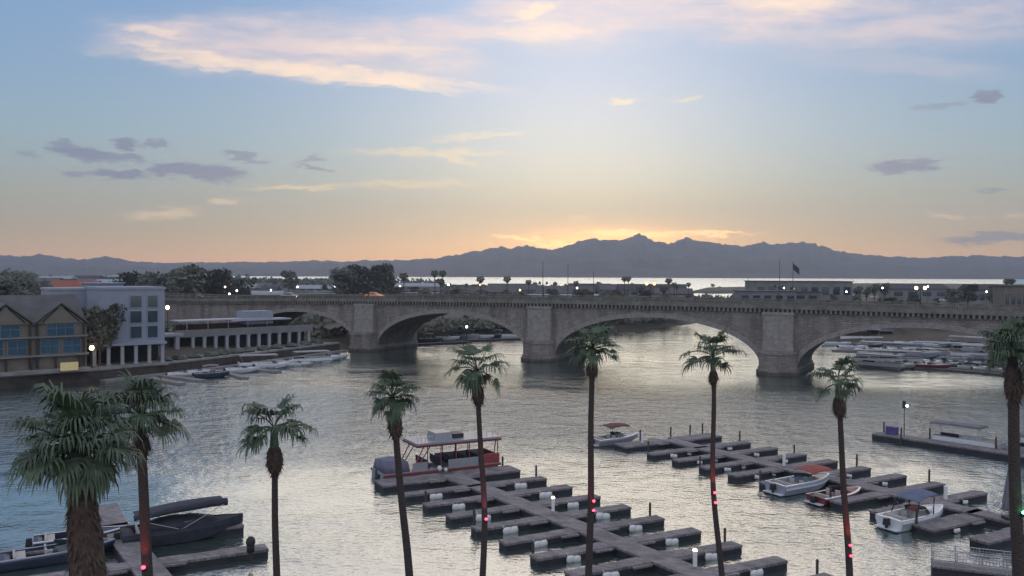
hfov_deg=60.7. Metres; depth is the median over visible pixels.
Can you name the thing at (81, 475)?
palm tree
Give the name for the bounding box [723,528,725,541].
mooring pile
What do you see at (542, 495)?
dock fender
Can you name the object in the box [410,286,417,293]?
tree
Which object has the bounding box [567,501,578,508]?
dock fender
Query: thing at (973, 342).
moored pontoon boat
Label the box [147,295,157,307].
window
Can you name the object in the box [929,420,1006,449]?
pontoon boat
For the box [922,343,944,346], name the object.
moored boat
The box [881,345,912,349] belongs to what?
moored boat
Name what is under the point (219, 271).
tree
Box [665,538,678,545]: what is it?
dock fender
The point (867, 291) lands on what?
tree
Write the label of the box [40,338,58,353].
window
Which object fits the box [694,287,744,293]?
spit ground
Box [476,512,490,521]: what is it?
dock fender
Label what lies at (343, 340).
island ground
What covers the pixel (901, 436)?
mooring pile
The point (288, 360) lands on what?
moored boat
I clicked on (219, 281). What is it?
tree
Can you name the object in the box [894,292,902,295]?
window
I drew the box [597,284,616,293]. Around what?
house
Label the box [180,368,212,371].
moored boat
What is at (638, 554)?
floating dock
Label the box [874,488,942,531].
speedboat
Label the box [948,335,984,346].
moored pontoon boat
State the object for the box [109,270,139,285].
tree
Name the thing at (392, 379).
palm tree
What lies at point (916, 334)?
shore ground
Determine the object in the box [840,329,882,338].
moored pontoon boat
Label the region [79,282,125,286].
house
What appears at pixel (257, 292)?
house
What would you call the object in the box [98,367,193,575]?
palm tree
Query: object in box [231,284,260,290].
house
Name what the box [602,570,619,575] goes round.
dock fender
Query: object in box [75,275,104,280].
house
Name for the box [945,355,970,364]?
moored boat
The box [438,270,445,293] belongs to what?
distant palm
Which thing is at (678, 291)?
house
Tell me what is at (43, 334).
restaurant
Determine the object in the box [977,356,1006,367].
moored boat
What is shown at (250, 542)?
piling
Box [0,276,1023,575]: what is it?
water
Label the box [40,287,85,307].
apartment building
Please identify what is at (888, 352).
moored pontoon boat
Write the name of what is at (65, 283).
house
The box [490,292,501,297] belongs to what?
tree
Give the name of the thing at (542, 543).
dock fender
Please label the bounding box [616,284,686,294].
house
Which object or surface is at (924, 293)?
window
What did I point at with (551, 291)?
tree
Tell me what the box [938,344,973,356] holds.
moored pontoon boat
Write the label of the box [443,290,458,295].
tree
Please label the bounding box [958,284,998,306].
house
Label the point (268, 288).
house
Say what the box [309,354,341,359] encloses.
moored boat
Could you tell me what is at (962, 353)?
moored pontoon boat
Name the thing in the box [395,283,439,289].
house
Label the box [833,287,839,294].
window
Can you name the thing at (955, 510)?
floating dock
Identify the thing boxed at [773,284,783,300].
bridge lamp
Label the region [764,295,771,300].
window
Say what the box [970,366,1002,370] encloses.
moored boat
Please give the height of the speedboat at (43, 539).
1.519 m
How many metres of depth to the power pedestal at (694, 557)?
60.50 m
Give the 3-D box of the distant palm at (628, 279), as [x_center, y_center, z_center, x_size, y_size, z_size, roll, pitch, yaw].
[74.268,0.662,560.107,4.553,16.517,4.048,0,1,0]
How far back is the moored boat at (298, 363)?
193.92 m
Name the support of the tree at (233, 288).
on the island ground at (343, 340)
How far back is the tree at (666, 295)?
443.00 m
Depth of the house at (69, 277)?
803.62 m
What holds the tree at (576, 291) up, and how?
on the island ground at (343, 340)
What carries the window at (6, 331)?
in the restaurant
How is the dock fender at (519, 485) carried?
attached to the floating dock at (638, 554)
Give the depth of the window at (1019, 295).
330.06 m
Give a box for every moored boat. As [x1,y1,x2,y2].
[165,370,199,375]
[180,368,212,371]
[192,364,228,377]
[223,366,258,372]
[252,361,290,368]
[278,359,295,362]
[291,361,309,365]
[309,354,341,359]
[324,353,348,357]
[417,333,439,341]
[434,335,459,339]
[478,333,493,337]
[487,329,501,336]
[500,333,518,337]
[822,340,850,345]
[837,344,867,349]
[855,338,882,347]
[866,346,897,349]
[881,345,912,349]
[885,360,922,362]
[893,343,941,357]
[897,361,914,368]
[910,361,949,367]
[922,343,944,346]
[923,360,958,363]
[924,358,962,361]
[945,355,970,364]
[948,357,974,366]
[955,364,987,367]
[960,356,984,364]
[969,347,1003,359]
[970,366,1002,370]
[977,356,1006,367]
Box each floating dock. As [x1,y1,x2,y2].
[2,503,268,575]
[100,350,346,384]
[374,465,832,575]
[417,337,520,345]
[614,433,1023,550]
[832,343,1003,375]
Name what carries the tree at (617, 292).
on the island ground at (343, 340)
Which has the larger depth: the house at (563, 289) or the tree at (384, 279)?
the house at (563, 289)
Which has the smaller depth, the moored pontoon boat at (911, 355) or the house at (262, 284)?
the moored pontoon boat at (911, 355)
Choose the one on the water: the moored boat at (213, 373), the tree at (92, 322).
the moored boat at (213, 373)
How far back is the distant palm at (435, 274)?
519.83 m
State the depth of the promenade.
199.69 m
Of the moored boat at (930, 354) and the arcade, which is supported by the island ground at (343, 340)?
the arcade
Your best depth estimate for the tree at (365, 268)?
448.75 m
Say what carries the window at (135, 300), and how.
in the apartment building at (141, 335)
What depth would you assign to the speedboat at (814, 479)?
84.21 m
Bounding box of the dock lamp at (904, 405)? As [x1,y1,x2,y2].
[902,401,907,435]
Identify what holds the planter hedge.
on the promenade
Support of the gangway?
on the water
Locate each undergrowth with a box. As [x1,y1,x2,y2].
[38,275,733,301]
[165,313,676,337]
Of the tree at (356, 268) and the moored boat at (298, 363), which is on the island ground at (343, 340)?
the tree at (356, 268)
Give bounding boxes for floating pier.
[872,432,1023,462]
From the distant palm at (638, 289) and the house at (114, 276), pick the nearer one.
the distant palm at (638, 289)
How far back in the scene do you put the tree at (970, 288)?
398.45 m
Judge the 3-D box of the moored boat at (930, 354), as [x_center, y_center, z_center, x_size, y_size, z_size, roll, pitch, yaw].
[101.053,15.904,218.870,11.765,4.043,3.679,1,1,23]
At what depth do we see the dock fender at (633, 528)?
70.92 m
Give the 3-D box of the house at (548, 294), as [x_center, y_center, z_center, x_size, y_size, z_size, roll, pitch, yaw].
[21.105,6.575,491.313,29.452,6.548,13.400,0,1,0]
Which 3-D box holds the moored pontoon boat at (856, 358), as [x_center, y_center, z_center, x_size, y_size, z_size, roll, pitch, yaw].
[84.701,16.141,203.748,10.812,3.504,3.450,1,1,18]
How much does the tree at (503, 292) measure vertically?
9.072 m
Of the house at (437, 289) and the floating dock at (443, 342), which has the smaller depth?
the floating dock at (443, 342)
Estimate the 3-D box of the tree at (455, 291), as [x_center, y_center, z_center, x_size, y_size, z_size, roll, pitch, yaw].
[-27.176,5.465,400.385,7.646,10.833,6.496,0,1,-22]
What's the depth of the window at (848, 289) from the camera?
470.03 m
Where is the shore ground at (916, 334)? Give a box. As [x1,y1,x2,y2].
[827,283,1023,343]
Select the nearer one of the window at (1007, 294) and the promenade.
the promenade
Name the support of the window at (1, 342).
in the restaurant
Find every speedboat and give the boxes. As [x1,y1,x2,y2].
[0,538,114,571]
[25,526,119,547]
[586,423,637,446]
[763,465,833,495]
[804,486,860,505]
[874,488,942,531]
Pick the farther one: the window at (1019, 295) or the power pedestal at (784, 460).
the window at (1019, 295)
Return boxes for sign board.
[60,362,77,373]
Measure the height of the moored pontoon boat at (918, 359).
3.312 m
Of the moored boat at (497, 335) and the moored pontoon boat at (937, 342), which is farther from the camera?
the moored boat at (497, 335)
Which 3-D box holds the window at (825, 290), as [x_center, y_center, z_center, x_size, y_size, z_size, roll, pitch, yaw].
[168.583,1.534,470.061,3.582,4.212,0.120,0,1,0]
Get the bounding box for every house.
[22,283,44,294]
[34,278,64,283]
[38,276,77,279]
[49,280,101,286]
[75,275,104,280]
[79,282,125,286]
[95,279,128,285]
[111,275,144,278]
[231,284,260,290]
[241,291,284,295]
[245,283,302,285]
[260,286,281,290]
[280,287,294,291]
[294,285,333,291]
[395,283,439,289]
[419,287,444,292]
[469,287,516,292]
[488,283,535,293]
[527,294,573,296]
[535,286,594,294]
[571,283,600,293]
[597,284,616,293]
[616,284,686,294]
[629,295,684,300]
[652,288,693,298]
[732,290,797,301]
[879,283,949,300]
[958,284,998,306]
[991,285,1023,309]
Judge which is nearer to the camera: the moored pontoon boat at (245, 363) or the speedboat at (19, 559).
the speedboat at (19, 559)
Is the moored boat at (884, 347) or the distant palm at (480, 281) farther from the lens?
the distant palm at (480, 281)
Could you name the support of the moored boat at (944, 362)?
on the water
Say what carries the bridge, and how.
on the ground
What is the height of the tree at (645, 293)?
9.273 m
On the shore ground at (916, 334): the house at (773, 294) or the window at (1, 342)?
the house at (773, 294)
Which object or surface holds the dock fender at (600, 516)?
attached to the floating dock at (638, 554)
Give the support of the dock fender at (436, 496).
attached to the floating dock at (638, 554)
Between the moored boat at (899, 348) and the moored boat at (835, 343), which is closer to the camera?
the moored boat at (899, 348)
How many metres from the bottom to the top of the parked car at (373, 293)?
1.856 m
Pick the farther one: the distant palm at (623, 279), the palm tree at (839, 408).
the distant palm at (623, 279)
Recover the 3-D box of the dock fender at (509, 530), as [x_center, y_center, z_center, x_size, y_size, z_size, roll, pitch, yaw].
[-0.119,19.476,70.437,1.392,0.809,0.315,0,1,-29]
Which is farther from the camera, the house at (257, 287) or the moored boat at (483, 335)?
the house at (257, 287)
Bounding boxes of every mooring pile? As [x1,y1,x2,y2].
[473,509,474,524]
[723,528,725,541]
[816,559,818,573]
[900,427,901,444]
[915,508,917,523]
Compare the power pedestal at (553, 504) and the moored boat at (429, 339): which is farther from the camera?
the moored boat at (429, 339)
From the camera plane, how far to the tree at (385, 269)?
437.18 m
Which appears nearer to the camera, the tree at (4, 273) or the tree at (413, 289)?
the tree at (4, 273)
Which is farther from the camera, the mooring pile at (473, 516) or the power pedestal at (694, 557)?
the mooring pile at (473, 516)
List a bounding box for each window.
[0,325,20,337]
[0,341,3,356]
[7,340,26,355]
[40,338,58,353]
[46,323,74,335]
[62,337,80,352]
[130,295,141,307]
[130,310,141,322]
[130,326,141,338]
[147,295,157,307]
[147,310,157,322]
[147,325,157,337]
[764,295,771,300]
[796,295,804,298]
[808,295,816,298]
[822,287,828,294]
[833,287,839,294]
[844,287,850,294]
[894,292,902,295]
[923,292,931,295]
[937,292,945,295]
[1005,293,1008,304]
[1011,294,1014,304]
[1017,294,1020,304]
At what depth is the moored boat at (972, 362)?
197.85 m
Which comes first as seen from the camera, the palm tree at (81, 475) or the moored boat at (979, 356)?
the palm tree at (81, 475)
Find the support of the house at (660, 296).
on the island ground at (343, 340)
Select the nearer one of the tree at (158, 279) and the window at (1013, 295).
the window at (1013, 295)
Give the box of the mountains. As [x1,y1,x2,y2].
[0,233,1023,278]
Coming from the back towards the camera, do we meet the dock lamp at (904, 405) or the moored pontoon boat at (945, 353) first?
the moored pontoon boat at (945, 353)
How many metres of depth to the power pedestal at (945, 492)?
78.86 m
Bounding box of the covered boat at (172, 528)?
[113,496,242,546]
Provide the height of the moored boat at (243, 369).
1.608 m
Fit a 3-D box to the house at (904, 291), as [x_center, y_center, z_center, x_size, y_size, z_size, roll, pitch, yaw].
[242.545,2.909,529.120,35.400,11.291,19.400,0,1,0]
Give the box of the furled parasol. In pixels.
[1001,470,1009,520]
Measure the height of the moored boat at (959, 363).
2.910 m
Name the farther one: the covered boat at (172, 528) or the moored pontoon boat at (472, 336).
the moored pontoon boat at (472, 336)
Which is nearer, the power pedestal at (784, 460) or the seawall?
the power pedestal at (784, 460)
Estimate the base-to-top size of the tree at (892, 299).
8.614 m
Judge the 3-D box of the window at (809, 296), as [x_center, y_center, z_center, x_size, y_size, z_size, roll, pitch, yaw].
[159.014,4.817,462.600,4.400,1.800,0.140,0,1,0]
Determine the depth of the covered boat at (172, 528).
67.68 m
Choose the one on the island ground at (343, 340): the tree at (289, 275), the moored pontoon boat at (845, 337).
the tree at (289, 275)
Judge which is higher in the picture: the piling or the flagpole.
the flagpole
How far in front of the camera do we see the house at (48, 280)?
623.21 m
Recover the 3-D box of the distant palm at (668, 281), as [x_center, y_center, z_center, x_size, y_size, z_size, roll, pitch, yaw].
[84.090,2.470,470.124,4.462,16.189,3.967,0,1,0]
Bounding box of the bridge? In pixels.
[165,293,1023,375]
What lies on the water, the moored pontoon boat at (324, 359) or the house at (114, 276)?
the moored pontoon boat at (324, 359)
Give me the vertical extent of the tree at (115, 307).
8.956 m
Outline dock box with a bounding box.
[885,426,898,435]
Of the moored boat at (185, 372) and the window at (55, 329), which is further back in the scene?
the moored boat at (185, 372)
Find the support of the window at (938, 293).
in the house at (904, 291)
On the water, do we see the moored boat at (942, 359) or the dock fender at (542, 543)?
the moored boat at (942, 359)
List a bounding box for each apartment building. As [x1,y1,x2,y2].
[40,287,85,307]
[83,286,168,367]
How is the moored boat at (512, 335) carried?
on the water
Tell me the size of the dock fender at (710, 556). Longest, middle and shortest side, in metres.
1.225 x 0.820 x 0.289 m
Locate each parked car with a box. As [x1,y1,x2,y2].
[283,292,298,298]
[364,292,379,298]
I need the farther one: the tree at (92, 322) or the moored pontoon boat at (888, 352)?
the moored pontoon boat at (888, 352)
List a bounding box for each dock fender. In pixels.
[430,493,442,499]
[452,502,464,509]
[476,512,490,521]
[503,526,517,533]
[514,482,526,488]
[533,539,547,547]
[539,491,551,498]
[566,554,580,563]
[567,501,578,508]
[596,510,609,519]
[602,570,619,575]
[629,523,641,531]
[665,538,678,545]
[705,551,716,560]
[750,569,763,575]
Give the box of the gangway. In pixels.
[931,543,1011,575]
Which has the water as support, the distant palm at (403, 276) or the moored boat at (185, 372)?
the moored boat at (185, 372)
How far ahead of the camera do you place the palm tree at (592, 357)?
48.16 m
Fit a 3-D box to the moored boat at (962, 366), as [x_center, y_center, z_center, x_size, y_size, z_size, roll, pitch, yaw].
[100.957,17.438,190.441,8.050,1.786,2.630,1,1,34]
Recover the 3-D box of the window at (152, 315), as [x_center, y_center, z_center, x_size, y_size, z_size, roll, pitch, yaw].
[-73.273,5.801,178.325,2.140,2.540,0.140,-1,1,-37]
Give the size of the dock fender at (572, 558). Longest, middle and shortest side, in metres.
1.236 x 0.828 x 0.291 m
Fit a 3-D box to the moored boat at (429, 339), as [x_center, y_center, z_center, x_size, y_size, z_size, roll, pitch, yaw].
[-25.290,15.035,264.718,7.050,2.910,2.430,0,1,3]
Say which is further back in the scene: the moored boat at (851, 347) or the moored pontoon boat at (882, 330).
the moored pontoon boat at (882, 330)
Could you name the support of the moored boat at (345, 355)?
on the water
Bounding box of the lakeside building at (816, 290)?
[744,280,853,301]
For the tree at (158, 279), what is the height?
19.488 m
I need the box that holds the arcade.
[158,310,315,349]
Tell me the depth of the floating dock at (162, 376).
173.87 m
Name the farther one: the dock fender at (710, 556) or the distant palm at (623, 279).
the distant palm at (623, 279)
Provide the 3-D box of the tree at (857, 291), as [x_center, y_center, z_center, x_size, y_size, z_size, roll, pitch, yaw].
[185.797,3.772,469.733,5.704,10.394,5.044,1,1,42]
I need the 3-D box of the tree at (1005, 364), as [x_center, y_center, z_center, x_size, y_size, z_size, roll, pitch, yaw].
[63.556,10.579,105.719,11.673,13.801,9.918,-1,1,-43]
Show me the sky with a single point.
(162, 131)
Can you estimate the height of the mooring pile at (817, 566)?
4.720 m
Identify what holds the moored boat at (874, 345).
on the water
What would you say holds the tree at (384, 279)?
on the island ground at (343, 340)
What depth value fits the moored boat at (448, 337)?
270.27 m
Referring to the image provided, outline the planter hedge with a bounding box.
[156,339,323,361]
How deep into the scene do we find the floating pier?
103.83 m
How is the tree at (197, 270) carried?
on the island ground at (343, 340)
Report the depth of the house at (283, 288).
672.38 m
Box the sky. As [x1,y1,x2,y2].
[0,0,1023,262]
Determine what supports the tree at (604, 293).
on the island ground at (343, 340)
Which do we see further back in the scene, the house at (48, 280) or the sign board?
the house at (48, 280)
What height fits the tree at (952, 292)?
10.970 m
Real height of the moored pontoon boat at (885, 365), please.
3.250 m
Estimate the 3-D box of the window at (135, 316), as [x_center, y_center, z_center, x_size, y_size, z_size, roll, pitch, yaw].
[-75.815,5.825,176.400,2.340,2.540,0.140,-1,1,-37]
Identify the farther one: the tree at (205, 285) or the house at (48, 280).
the house at (48, 280)
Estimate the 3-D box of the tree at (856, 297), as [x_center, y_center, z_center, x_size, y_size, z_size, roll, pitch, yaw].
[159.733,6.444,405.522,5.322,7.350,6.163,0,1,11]
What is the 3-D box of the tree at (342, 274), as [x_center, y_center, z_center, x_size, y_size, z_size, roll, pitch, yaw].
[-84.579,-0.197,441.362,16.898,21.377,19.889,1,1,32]
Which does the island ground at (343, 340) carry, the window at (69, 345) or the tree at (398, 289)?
the tree at (398, 289)
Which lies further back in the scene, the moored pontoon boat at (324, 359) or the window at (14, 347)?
the moored pontoon boat at (324, 359)
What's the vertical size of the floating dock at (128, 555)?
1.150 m
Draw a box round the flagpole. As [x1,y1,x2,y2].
[792,263,798,289]
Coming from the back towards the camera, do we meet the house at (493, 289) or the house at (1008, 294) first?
the house at (493, 289)
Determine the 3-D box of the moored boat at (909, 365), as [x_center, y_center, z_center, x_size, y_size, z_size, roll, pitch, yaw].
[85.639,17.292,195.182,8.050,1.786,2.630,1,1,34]
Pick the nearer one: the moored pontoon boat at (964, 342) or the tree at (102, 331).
the tree at (102, 331)
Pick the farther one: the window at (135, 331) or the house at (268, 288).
the house at (268, 288)
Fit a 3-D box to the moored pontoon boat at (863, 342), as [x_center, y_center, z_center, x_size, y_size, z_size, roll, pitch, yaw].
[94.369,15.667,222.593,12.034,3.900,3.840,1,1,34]
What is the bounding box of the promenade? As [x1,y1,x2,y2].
[93,342,332,368]
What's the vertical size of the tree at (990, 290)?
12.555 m
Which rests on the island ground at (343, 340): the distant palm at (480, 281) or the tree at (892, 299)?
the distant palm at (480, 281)
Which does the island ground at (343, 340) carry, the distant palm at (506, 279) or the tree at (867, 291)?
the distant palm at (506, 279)
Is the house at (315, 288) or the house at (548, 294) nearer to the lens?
the house at (548, 294)
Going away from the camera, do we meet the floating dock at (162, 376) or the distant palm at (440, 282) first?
the floating dock at (162, 376)
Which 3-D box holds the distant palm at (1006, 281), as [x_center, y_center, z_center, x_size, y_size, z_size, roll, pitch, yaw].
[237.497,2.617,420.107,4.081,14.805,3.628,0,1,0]
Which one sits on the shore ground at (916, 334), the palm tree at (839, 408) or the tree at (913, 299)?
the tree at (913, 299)
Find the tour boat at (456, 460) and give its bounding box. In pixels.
[371,425,501,478]
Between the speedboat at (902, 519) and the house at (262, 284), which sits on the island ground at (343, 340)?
the house at (262, 284)
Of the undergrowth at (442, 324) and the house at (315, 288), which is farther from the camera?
the house at (315, 288)
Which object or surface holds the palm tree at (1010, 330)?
on the near shore
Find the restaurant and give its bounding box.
[0,294,91,376]
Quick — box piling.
[246,536,254,562]
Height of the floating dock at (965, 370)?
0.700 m
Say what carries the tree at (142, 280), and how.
on the island ground at (343, 340)
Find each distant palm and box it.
[398,273,408,293]
[430,270,437,293]
[436,278,444,293]
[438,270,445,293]
[476,276,484,293]
[503,276,510,294]
[525,280,531,293]
[621,276,627,295]
[625,277,630,295]
[635,285,644,321]
[659,285,668,321]
[664,278,672,292]
[1003,278,1010,284]
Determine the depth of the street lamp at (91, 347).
166.61 m
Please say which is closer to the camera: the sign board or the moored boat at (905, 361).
the sign board
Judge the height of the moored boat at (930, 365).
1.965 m
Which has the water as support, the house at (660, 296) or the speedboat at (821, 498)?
the speedboat at (821, 498)
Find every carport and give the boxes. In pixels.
[251,294,416,295]
[264,293,361,293]
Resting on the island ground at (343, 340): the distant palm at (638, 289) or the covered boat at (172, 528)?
the distant palm at (638, 289)
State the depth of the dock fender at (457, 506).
77.31 m
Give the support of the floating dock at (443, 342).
on the water
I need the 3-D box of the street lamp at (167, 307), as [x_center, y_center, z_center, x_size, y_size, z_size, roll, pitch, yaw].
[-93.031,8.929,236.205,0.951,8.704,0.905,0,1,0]
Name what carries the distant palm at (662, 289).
on the island ground at (343, 340)
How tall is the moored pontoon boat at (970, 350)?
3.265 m
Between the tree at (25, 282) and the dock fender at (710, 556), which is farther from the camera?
the tree at (25, 282)
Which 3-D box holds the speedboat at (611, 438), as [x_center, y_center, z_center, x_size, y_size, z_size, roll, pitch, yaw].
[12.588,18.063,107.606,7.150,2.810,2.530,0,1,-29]
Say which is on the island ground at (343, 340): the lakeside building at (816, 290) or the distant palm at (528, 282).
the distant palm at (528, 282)
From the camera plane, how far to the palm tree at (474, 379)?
47.16 m
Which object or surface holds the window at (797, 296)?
in the lakeside building at (816, 290)
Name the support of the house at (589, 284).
on the island ground at (343, 340)
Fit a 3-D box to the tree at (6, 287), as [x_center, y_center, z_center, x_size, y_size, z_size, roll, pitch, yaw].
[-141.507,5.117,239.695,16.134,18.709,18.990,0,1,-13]
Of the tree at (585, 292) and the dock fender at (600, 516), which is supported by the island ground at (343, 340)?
the tree at (585, 292)
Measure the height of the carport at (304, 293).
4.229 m
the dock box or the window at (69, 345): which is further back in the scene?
the window at (69, 345)
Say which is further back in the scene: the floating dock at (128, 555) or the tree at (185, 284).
the tree at (185, 284)
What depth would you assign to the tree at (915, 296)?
405.42 m
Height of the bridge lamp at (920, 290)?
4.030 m
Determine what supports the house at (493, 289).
on the island ground at (343, 340)
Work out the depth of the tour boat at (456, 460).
90.68 m
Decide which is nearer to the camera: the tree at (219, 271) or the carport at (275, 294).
the tree at (219, 271)
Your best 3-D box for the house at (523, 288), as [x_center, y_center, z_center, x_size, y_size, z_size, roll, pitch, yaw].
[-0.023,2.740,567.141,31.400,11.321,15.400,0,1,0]
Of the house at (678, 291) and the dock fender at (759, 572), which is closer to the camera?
the dock fender at (759, 572)
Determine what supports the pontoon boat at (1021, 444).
on the water
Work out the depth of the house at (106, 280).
624.29 m
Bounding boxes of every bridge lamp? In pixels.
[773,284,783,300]
[915,286,926,304]
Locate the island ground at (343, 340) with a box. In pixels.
[39,275,703,357]
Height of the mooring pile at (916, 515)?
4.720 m
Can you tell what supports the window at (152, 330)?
in the apartment building at (141, 335)
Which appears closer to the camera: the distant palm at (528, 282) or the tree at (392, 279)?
the tree at (392, 279)
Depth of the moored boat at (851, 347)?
241.95 m
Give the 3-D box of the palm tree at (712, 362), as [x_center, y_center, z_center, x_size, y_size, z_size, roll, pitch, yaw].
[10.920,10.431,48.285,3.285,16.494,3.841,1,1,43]
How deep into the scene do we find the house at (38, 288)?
424.03 m
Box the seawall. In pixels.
[0,342,339,388]
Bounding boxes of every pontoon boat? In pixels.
[237,353,279,366]
[292,350,332,362]
[453,329,479,338]
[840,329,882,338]
[851,349,900,363]
[855,353,904,369]
[856,341,905,356]
[867,330,894,333]
[868,351,906,358]
[879,343,922,357]
[879,350,923,361]
[913,341,963,351]
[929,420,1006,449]
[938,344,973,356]
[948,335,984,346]
[948,343,988,351]
[949,344,989,358]
[964,337,997,347]
[1006,432,1023,452]
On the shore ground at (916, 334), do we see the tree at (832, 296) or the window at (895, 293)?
the tree at (832, 296)
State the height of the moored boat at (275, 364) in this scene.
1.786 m
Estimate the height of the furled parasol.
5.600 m
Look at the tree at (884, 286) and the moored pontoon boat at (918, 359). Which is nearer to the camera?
the moored pontoon boat at (918, 359)
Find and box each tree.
[0,268,52,294]
[0,276,33,294]
[2,273,35,294]
[2,380,146,575]
[81,306,109,364]
[85,305,120,365]
[97,303,127,347]
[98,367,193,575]
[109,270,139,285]
[131,272,152,285]
[143,271,180,292]
[164,267,205,293]
[172,265,204,293]
[183,264,212,293]
[201,268,232,293]
[208,273,233,295]
[224,277,255,294]
[235,393,318,575]
[280,270,299,291]
[329,267,365,293]
[335,264,372,293]
[358,266,374,283]
[359,263,394,293]
[364,369,425,575]
[374,275,387,293]
[385,273,397,289]
[385,286,404,296]
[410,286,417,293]
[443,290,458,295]
[443,342,510,575]
[450,289,459,295]
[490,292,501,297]
[501,289,511,295]
[546,288,559,296]
[558,323,622,575]
[572,288,581,296]
[578,289,592,298]
[599,290,609,297]
[610,290,624,299]
[637,290,651,299]
[659,292,672,298]
[679,328,746,575]
[805,356,865,575]
[829,293,838,301]
[851,294,862,302]
[853,286,863,295]
[862,286,871,300]
[869,283,880,300]
[878,282,889,298]
[879,296,897,303]
[906,294,919,303]
[909,297,919,304]
[943,288,960,304]
[958,283,979,305]
[976,316,1023,575]
[984,284,1000,303]
[999,327,1023,393]
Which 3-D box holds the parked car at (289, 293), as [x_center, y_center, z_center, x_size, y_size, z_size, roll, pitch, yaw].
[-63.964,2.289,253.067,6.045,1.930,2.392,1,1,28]
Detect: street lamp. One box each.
[89,345,93,368]
[166,305,168,331]
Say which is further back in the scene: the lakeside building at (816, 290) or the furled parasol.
the lakeside building at (816, 290)
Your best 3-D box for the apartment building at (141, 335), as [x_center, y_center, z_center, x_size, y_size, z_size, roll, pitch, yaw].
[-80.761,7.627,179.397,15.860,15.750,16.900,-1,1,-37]
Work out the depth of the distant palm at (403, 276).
429.61 m
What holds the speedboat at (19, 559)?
on the water
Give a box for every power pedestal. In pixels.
[551,496,554,510]
[693,548,696,566]
[782,454,785,465]
[943,485,947,499]
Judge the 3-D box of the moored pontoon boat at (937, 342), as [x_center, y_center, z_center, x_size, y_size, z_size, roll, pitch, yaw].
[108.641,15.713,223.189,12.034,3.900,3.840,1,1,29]
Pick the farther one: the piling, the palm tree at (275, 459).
the piling
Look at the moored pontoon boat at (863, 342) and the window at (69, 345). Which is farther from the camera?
the moored pontoon boat at (863, 342)
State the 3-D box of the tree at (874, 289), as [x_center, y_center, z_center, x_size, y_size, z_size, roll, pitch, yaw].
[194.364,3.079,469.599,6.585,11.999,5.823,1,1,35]

